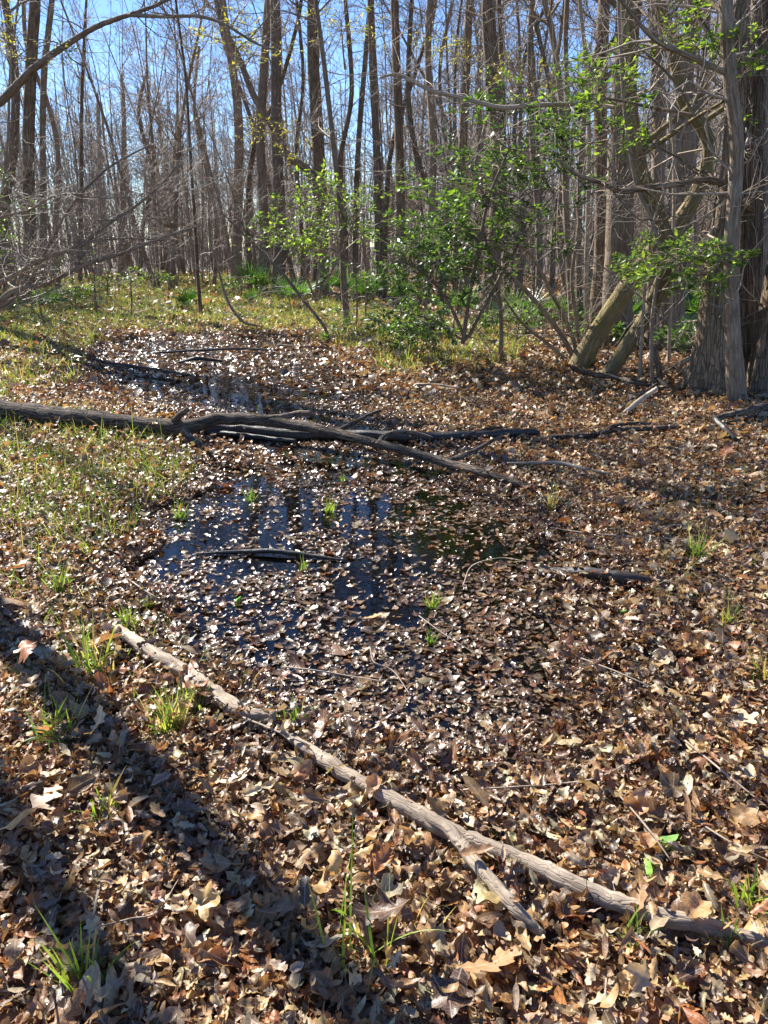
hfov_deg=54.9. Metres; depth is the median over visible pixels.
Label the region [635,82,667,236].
forest tree
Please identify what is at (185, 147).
forest tree
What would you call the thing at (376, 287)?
palmetto
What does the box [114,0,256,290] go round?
forest tree
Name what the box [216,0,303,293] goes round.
forest tree
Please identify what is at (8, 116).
forest tree
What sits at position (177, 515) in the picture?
grass tuft
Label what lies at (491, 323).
palmetto
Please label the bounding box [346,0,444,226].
forest tree
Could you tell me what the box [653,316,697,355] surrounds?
leafy clump
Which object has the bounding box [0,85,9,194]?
forest tree
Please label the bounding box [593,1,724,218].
forest tree
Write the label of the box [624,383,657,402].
fallen stick
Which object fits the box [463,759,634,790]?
twig
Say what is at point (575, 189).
forest tree
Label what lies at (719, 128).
forest tree
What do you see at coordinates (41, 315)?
thin sapling
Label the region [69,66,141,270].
forest tree
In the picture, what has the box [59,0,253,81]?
forest tree
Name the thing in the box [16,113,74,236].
forest tree
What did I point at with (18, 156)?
forest tree
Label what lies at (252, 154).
forest tree
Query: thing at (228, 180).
forest tree
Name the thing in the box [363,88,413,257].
forest tree
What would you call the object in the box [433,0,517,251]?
forest tree
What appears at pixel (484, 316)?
leafy clump
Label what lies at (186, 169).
forest tree
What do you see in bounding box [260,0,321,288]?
forest tree
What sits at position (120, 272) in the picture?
thin sapling
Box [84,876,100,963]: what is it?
twig
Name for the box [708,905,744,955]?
grass tuft
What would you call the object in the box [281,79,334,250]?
forest tree
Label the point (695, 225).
forest tree
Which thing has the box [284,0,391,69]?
young leaf branch
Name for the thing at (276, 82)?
forest tree
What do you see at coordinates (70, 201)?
forest tree
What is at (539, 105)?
slender tree
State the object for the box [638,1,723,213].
forest tree
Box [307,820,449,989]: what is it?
grass tuft
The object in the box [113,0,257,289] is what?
forest tree
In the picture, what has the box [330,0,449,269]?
forest tree
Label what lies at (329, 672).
twig
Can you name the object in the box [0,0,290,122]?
wide limbed tree
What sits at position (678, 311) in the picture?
forest tree
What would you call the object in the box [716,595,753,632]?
grass tuft
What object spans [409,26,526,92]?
young leaf branch
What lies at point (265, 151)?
forest tree
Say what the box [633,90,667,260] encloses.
forest tree
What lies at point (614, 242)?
broad tree
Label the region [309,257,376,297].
palmetto
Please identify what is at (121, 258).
forest tree
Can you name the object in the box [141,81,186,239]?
forest tree
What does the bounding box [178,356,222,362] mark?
fallen stick
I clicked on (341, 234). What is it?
forest tree
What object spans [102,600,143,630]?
grass tuft
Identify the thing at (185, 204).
forest tree
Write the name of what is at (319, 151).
forest tree
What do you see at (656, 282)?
slender tree
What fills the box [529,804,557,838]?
fallen leaf
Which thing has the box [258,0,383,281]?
forest tree
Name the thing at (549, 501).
grass tuft
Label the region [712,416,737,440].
fallen stick
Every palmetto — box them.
[27,280,74,307]
[167,286,202,308]
[234,256,279,293]
[242,289,263,303]
[264,270,318,307]
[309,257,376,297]
[331,264,392,303]
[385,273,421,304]
[445,281,481,318]
[473,309,511,333]
[485,284,557,322]
[538,287,583,316]
[563,278,642,321]
[643,267,701,336]
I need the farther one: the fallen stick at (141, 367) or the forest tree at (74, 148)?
the forest tree at (74, 148)
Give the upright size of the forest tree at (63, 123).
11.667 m
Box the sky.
[0,0,733,246]
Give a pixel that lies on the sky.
(102, 9)
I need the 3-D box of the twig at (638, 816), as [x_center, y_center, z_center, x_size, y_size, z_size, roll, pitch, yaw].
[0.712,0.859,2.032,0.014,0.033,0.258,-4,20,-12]
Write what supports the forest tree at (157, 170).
on the forest ground at (442, 905)
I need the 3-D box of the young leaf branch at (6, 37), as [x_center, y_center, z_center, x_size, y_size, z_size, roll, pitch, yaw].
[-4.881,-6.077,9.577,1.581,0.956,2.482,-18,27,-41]
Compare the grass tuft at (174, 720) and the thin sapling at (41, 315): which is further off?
the thin sapling at (41, 315)
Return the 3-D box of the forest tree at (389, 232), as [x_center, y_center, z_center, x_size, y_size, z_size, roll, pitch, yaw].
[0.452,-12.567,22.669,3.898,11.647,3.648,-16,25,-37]
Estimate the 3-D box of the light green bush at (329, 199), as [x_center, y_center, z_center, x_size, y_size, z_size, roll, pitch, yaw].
[-1.319,-5.325,14.189,3.243,2.458,2.753,0,20,0]
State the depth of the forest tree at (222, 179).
54.24 m
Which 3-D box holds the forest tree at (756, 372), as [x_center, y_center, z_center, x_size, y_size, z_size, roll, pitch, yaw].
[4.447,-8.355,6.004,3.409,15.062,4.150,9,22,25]
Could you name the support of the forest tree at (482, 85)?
on the forest ground at (442, 905)
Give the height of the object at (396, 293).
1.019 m
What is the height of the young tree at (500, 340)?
2.372 m
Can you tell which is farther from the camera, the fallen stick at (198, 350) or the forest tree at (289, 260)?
the forest tree at (289, 260)
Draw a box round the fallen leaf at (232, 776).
[219,767,249,783]
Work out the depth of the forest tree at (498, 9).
15.61 m
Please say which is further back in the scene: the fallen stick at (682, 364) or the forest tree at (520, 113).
the forest tree at (520, 113)
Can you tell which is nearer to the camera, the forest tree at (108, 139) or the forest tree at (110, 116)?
the forest tree at (110, 116)
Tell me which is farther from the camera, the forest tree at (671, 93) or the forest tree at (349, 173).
the forest tree at (349, 173)
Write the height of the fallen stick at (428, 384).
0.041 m
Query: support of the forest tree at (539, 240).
on the forest ground at (442, 905)
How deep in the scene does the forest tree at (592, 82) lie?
15.48 m
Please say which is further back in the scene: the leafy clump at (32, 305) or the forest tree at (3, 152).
the forest tree at (3, 152)
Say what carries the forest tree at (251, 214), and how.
on the forest ground at (442, 905)
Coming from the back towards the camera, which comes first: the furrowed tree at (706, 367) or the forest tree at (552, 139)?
the forest tree at (552, 139)
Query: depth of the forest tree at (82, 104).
28.87 m
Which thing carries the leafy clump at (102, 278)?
on the forest ground at (442, 905)
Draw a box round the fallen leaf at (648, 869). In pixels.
[644,854,652,876]
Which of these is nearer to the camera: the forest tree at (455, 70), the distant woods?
the forest tree at (455, 70)
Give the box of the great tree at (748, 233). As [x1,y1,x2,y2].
[555,0,767,368]
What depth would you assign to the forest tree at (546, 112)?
25.66 m
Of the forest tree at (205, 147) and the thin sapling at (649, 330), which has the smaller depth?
the thin sapling at (649, 330)
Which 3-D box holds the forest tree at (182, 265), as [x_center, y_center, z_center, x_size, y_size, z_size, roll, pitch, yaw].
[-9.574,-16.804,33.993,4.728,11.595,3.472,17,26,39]
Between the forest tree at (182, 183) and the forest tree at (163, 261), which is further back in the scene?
the forest tree at (182, 183)
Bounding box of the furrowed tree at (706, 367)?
[610,0,767,397]
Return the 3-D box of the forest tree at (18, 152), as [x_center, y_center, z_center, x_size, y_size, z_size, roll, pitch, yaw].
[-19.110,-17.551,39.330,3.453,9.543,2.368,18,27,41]
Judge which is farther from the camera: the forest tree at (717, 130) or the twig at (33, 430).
the forest tree at (717, 130)
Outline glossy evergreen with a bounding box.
[317,53,664,345]
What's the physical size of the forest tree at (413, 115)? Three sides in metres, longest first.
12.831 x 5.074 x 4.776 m
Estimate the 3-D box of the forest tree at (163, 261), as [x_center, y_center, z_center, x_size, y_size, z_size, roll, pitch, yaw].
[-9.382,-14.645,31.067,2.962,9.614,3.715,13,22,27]
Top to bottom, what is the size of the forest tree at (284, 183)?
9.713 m
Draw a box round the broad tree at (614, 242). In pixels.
[550,0,650,348]
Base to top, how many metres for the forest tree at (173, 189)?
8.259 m
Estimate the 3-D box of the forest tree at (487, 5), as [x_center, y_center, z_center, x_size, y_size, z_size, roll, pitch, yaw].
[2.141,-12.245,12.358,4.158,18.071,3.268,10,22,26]
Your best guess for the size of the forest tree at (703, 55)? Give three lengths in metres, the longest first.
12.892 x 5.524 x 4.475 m
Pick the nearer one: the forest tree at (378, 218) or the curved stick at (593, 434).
the curved stick at (593, 434)
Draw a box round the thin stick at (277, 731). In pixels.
[242,717,351,768]
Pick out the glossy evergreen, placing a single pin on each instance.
(440, 269)
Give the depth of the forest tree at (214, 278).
28.50 m
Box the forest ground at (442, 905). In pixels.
[0,247,767,1023]
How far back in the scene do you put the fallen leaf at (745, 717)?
2.52 m
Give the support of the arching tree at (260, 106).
on the forest ground at (442, 905)
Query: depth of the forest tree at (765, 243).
9.62 m
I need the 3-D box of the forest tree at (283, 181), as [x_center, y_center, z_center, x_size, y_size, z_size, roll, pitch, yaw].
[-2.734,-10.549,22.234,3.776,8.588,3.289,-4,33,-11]
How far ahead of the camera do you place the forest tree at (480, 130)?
17.48 m
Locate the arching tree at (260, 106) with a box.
[197,0,347,298]
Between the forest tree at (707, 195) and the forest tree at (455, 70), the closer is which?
the forest tree at (455, 70)
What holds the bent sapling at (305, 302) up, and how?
on the forest ground at (442, 905)
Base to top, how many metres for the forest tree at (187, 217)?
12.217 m
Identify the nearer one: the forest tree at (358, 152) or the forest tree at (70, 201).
the forest tree at (358, 152)
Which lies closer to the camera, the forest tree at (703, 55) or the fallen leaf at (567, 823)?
the fallen leaf at (567, 823)
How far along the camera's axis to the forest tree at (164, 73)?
25.97 m
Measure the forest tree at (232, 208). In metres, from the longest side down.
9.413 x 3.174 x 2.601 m
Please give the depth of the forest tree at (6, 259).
22.42 m
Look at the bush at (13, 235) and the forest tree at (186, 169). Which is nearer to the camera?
the bush at (13, 235)
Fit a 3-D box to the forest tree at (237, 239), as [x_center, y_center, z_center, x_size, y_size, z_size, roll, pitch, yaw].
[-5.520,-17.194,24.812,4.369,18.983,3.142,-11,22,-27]
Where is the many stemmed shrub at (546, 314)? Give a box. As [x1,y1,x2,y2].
[449,113,665,360]
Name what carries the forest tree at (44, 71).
on the forest ground at (442, 905)
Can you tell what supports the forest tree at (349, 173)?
on the forest ground at (442, 905)
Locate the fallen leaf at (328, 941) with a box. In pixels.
[304,934,341,948]
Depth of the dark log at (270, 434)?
6.39 m
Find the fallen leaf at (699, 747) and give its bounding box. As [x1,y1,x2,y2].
[685,734,707,754]
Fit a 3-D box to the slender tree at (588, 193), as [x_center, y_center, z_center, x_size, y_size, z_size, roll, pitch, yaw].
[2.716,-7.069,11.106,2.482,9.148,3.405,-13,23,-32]
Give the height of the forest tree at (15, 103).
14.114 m
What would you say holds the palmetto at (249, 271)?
on the forest ground at (442, 905)
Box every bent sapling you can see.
[147,165,303,339]
[205,150,368,336]
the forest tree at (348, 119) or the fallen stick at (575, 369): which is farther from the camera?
the forest tree at (348, 119)
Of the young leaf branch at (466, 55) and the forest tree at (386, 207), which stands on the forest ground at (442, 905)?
the forest tree at (386, 207)
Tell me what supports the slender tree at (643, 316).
on the forest ground at (442, 905)
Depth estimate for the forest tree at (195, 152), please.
61.76 m
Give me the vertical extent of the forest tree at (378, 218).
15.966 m
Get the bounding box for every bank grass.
[0,271,765,626]
[0,383,264,749]
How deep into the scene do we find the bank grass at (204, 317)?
14.64 m
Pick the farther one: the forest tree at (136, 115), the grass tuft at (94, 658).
the forest tree at (136, 115)
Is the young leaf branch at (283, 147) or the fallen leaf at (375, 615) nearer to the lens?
the fallen leaf at (375, 615)
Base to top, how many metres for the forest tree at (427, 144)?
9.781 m
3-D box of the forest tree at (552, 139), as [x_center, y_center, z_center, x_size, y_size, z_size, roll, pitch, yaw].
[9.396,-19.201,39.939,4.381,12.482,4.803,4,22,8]
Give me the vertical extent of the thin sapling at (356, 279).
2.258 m
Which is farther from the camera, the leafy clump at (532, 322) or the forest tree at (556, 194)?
the forest tree at (556, 194)
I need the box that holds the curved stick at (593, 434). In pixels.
[550,421,690,439]
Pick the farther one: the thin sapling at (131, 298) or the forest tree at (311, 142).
the forest tree at (311, 142)
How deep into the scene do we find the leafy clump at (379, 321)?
11.12 m
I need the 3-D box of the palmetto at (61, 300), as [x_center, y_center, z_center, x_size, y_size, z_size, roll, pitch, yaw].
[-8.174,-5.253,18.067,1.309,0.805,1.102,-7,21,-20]
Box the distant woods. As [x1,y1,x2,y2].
[0,9,723,264]
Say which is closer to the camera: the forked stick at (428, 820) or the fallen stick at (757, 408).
the forked stick at (428, 820)
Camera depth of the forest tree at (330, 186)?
54.74 m
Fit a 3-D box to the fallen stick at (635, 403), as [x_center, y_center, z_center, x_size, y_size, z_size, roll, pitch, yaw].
[2.411,-1.061,7.036,0.462,0.241,0.113,-12,23,-29]
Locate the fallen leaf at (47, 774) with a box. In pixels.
[40,768,64,776]
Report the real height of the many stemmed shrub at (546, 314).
3.423 m
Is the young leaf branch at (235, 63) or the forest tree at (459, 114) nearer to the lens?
the young leaf branch at (235, 63)
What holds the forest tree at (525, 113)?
on the forest ground at (442, 905)
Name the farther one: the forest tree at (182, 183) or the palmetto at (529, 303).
the forest tree at (182, 183)
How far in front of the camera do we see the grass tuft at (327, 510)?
4.70 m
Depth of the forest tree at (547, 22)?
12.04 m
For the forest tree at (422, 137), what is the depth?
30.69 m
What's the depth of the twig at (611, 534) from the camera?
4.17 m
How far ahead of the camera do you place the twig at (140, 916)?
1.73 m
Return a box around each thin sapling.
[1,289,44,322]
[44,253,138,318]
[86,270,179,313]
[105,253,149,285]
[305,212,412,323]
[320,227,431,317]
[389,276,501,337]
[417,252,520,330]
[458,265,545,342]
[593,255,693,369]
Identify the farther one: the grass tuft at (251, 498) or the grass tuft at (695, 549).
the grass tuft at (251, 498)
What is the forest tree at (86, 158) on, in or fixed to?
on the forest ground at (442, 905)
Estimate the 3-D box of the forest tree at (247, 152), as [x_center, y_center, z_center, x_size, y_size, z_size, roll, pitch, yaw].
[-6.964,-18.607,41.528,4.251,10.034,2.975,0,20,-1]
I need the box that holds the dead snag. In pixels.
[94,92,118,276]
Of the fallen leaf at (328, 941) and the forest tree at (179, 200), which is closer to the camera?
the fallen leaf at (328, 941)
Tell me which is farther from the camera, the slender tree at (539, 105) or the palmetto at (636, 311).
the palmetto at (636, 311)
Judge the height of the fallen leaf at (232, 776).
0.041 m
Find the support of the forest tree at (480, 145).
on the forest ground at (442, 905)
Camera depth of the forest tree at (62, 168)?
35.97 m
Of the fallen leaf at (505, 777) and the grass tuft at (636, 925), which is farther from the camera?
the fallen leaf at (505, 777)
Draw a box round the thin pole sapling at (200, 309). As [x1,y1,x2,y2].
[134,0,220,314]
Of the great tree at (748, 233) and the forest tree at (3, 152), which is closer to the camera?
the great tree at (748, 233)
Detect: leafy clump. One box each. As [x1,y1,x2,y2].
[0,290,59,315]
[53,266,103,304]
[82,268,128,294]
[124,265,175,293]
[216,273,269,294]
[355,304,441,336]
[378,315,441,352]
[468,303,538,334]
[510,307,566,337]
[569,307,630,346]
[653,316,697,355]
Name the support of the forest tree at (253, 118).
on the forest ground at (442, 905)
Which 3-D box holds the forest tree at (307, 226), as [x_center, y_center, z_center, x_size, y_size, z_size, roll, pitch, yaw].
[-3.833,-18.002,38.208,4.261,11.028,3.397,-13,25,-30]
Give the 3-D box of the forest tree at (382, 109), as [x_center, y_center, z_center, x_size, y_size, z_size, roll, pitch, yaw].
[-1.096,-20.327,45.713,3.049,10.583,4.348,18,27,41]
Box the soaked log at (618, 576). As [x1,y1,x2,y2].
[539,566,649,584]
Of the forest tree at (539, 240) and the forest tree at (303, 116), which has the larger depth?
the forest tree at (303, 116)
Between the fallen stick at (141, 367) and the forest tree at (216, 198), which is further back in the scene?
the forest tree at (216, 198)
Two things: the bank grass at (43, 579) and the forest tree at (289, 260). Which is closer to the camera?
the bank grass at (43, 579)
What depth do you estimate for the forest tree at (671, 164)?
24.96 m
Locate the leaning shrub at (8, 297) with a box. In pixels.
[0,46,253,322]
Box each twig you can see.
[10,430,66,448]
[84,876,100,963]
[99,880,177,926]
[124,576,164,602]
[282,666,383,681]
[370,648,409,694]
[419,615,481,657]
[463,557,527,584]
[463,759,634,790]
[551,527,693,539]
[578,657,650,686]
[604,976,616,1023]
[619,796,671,860]
[646,507,723,531]
[684,740,767,807]
[694,819,767,860]
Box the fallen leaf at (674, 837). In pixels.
[659,834,678,842]
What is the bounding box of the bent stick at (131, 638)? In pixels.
[114,624,275,725]
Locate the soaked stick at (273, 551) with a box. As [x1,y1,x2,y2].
[197,548,346,560]
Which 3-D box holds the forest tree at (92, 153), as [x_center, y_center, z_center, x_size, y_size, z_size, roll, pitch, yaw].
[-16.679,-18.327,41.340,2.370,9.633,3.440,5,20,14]
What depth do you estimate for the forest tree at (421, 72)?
21.65 m
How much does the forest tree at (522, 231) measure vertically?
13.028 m
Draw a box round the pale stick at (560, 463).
[507,461,610,474]
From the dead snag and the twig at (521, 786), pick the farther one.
the dead snag
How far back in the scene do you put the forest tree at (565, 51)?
12.87 m
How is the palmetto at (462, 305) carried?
on the forest ground at (442, 905)
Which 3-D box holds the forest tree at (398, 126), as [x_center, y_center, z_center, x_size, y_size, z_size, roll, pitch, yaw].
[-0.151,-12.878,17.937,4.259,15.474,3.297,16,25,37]
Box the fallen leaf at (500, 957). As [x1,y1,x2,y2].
[445,945,521,972]
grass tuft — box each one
[16,676,91,751]
[18,904,136,992]
[45,562,73,592]
[49,599,123,687]
[70,766,125,824]
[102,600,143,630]
[135,678,195,737]
[137,590,159,608]
[168,674,222,724]
[171,492,189,519]
[240,484,257,501]
[266,690,315,725]
[298,556,308,570]
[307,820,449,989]
[321,493,338,513]
[339,474,347,482]
[414,893,452,932]
[422,588,447,609]
[425,628,439,646]
[544,482,576,510]
[609,900,659,954]
[682,520,725,560]
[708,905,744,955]
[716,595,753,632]
[723,857,767,923]
[745,638,767,683]
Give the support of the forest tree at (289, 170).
on the forest ground at (442, 905)
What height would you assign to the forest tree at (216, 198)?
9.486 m
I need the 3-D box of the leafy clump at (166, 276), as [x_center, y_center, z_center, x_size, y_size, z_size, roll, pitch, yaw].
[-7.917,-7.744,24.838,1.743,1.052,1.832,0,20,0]
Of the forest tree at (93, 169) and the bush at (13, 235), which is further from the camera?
the forest tree at (93, 169)
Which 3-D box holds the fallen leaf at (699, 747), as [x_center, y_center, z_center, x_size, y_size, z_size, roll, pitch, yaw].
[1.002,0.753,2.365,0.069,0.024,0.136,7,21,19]
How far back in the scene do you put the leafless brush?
31.19 m
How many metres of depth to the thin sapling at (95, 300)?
17.34 m
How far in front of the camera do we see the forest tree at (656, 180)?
10.80 m
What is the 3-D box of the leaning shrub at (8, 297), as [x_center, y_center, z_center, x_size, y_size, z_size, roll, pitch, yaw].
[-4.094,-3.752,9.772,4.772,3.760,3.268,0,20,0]
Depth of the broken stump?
8.37 m
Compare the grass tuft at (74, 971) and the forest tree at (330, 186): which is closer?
the grass tuft at (74, 971)
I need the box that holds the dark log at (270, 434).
[197,424,539,442]
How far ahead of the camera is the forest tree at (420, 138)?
27.66 m
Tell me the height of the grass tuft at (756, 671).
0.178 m
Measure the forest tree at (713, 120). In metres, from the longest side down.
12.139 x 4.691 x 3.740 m
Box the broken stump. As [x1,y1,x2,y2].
[653,319,751,385]
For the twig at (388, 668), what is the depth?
2.90 m
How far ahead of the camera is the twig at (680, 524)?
4.21 m
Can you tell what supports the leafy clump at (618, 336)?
on the forest ground at (442, 905)
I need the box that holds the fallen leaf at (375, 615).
[364,613,382,618]
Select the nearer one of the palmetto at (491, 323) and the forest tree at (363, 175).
the palmetto at (491, 323)
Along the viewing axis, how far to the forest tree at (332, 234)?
53.13 m
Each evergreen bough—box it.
[559,0,767,161]
[605,226,761,301]
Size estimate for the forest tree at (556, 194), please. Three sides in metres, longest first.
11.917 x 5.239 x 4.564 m
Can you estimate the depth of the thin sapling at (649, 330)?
9.50 m
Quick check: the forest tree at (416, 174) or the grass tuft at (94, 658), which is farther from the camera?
the forest tree at (416, 174)
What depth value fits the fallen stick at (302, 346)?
11.87 m
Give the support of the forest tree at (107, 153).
on the forest ground at (442, 905)
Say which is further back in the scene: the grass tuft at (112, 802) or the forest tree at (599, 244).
the forest tree at (599, 244)
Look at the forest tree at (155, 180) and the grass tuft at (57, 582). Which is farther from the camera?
the forest tree at (155, 180)
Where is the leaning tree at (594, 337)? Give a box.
[564,0,767,379]
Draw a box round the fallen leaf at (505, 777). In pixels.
[500,776,511,781]
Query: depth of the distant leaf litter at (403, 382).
10.77 m
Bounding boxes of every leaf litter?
[0,270,753,401]
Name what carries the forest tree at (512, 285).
on the forest ground at (442, 905)
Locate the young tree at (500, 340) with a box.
[389,202,553,361]
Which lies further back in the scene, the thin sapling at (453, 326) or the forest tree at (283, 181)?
the forest tree at (283, 181)
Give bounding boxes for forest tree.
[0,0,59,215]
[0,0,65,289]
[0,0,70,302]
[0,1,78,277]
[0,12,37,287]
[0,29,52,242]
[0,33,95,266]
[0,42,50,287]
[0,60,59,287]
[0,83,49,264]
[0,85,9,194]
[0,104,48,222]
[0,107,23,245]
[0,110,20,262]
[1,0,70,285]
[3,0,71,288]
[4,35,110,271]
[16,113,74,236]
[21,0,199,286]
[36,0,116,275]
[40,0,116,281]
[52,146,78,254]
[53,78,137,270]
[54,0,135,272]
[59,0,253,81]
[60,93,105,272]
[62,0,162,273]
[63,100,116,267]
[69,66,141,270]
[88,0,214,269]
[94,0,211,284]
[94,50,147,277]
[101,1,216,274]
[102,0,192,285]
[108,107,140,264]
[109,32,190,279]
[109,70,174,276]
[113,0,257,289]
[114,0,223,289]
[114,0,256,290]
[127,115,159,263]
[137,2,272,290]
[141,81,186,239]
[141,114,193,262]
[141,135,166,263]
[145,20,219,252]
[147,92,193,273]
[156,97,228,269]
[159,100,206,249]
[161,112,199,248]
[165,48,230,263]
[167,37,214,276]
[168,1,272,284]
[176,46,230,285]
[176,60,245,270]
[178,134,203,263]
[179,107,226,250]
[180,68,230,225]
[186,112,231,271]
[191,0,266,288]
[195,62,232,265]
[196,0,295,286]
[198,0,308,278]
[198,2,295,282]
[201,0,307,270]
[205,0,412,323]
[211,118,232,263]
[213,0,338,280]
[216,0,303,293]
[218,0,304,290]
[220,86,298,246]
[220,152,270,270]
[221,50,270,251]
[229,40,289,257]
[234,0,361,291]
[243,115,298,235]
[248,124,304,233]
[252,25,343,254]
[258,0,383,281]
[260,0,309,293]
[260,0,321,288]
[269,46,331,269]
[273,103,307,237]
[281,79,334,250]
[282,94,348,236]
[283,76,343,235]
[284,0,332,293]
[293,0,443,297]
[293,131,343,249]
[297,78,361,264]
[311,66,372,253]
[320,0,402,293]
[327,0,418,301]
[328,0,461,299]
[328,94,387,262]
[329,0,475,292]
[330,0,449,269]
[332,150,361,217]
[336,0,555,294]
[336,88,388,267]
[339,136,384,232]
[343,0,391,293]
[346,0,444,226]
[346,0,475,278]
[347,0,436,301]
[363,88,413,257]
[365,0,477,300]
[366,0,486,294]
[378,17,443,246]
[380,45,452,252]
[381,0,459,306]
[383,108,428,268]
[388,54,459,227]
[393,33,460,273]
[393,91,448,224]
[394,0,528,222]
[402,0,477,296]
[402,0,557,312]
[404,55,456,246]
[405,1,519,209]
[410,110,442,262]
[414,0,521,307]
[414,36,485,221]
[420,23,509,277]
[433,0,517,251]
[435,0,529,312]
[435,0,608,304]
[436,0,613,301]
[436,2,484,261]
[439,24,489,211]
[440,0,543,282]
[442,0,535,320]
[442,4,534,203]
[443,0,579,200]
[447,2,544,288]
[450,0,535,264]
[467,1,585,227]
[472,47,549,286]
[473,0,578,222]
[476,0,597,298]
[476,0,615,331]
[478,0,574,314]
[478,0,597,302]
[482,0,641,327]
[483,0,611,311]
[484,0,593,272]
[500,17,588,282]
[517,0,672,254]
[525,49,570,239]
[526,66,582,258]
[527,30,592,236]
[537,0,717,326]
[543,37,609,251]
[545,0,668,299]
[561,68,609,241]
[572,148,593,233]
[578,3,716,347]
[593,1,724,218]
[606,0,725,221]
[615,0,715,352]
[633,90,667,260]
[634,9,721,234]
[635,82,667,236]
[638,0,724,214]
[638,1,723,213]
[639,2,721,211]
[644,0,718,288]
[647,1,722,229]
[651,0,767,288]
[666,2,733,208]
[692,29,722,282]
[695,1,767,393]
[695,12,724,284]
[702,91,724,154]
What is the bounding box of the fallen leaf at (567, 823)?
[555,813,585,828]
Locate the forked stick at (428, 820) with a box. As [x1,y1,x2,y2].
[273,722,767,949]
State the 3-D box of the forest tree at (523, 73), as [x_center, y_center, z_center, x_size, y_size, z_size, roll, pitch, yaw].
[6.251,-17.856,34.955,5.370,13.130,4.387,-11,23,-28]
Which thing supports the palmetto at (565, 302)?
on the forest ground at (442, 905)
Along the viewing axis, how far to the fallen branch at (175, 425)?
6.24 m
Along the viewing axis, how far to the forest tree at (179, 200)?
52.75 m
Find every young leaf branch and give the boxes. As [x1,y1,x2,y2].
[0,0,77,83]
[182,0,310,83]
[237,110,328,180]
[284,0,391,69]
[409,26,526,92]
[469,54,584,117]
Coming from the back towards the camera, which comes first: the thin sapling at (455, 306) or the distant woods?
the distant woods
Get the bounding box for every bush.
[0,150,120,286]
[239,158,394,301]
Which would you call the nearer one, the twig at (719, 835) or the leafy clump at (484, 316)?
the twig at (719, 835)
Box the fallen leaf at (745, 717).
[734,708,758,725]
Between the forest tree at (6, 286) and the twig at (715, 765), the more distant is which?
the forest tree at (6, 286)
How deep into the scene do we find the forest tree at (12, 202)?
41.99 m
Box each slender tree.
[351,0,716,370]
[516,0,767,383]
[522,0,646,335]
[529,0,767,403]
[579,10,767,381]
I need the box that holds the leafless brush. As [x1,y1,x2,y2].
[0,6,721,297]
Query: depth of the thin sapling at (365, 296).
15.31 m
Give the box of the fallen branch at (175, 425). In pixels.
[0,399,555,509]
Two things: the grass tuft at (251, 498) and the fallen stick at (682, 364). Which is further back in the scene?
the fallen stick at (682, 364)
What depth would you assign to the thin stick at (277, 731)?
2.41 m
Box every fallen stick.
[69,364,138,368]
[96,359,194,376]
[153,348,277,353]
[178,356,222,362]
[277,344,330,348]
[416,383,467,390]
[570,365,659,388]
[621,387,658,415]
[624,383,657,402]
[673,356,690,375]
[711,402,767,420]
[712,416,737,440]
[726,413,767,423]
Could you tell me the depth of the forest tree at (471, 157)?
27.21 m
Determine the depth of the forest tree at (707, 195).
30.67 m
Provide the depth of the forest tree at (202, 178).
27.89 m
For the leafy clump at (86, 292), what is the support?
on the forest ground at (442, 905)
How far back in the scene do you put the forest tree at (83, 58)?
25.41 m
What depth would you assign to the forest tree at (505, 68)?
35.12 m
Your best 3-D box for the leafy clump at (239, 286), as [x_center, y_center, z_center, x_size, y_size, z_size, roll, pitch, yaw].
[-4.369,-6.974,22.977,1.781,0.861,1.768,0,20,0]
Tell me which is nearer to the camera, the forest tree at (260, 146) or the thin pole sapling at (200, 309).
the thin pole sapling at (200, 309)
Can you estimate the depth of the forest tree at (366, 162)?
46.66 m
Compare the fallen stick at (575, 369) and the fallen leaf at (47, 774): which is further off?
the fallen stick at (575, 369)
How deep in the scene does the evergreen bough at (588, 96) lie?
6.88 m
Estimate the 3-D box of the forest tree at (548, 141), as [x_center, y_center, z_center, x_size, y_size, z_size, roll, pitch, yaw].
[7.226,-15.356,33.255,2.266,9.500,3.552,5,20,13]
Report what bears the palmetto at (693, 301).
on the forest ground at (442, 905)
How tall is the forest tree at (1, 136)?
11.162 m
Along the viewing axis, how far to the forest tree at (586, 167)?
49.38 m
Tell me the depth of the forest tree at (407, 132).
41.82 m
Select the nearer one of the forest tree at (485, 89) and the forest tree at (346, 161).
the forest tree at (485, 89)

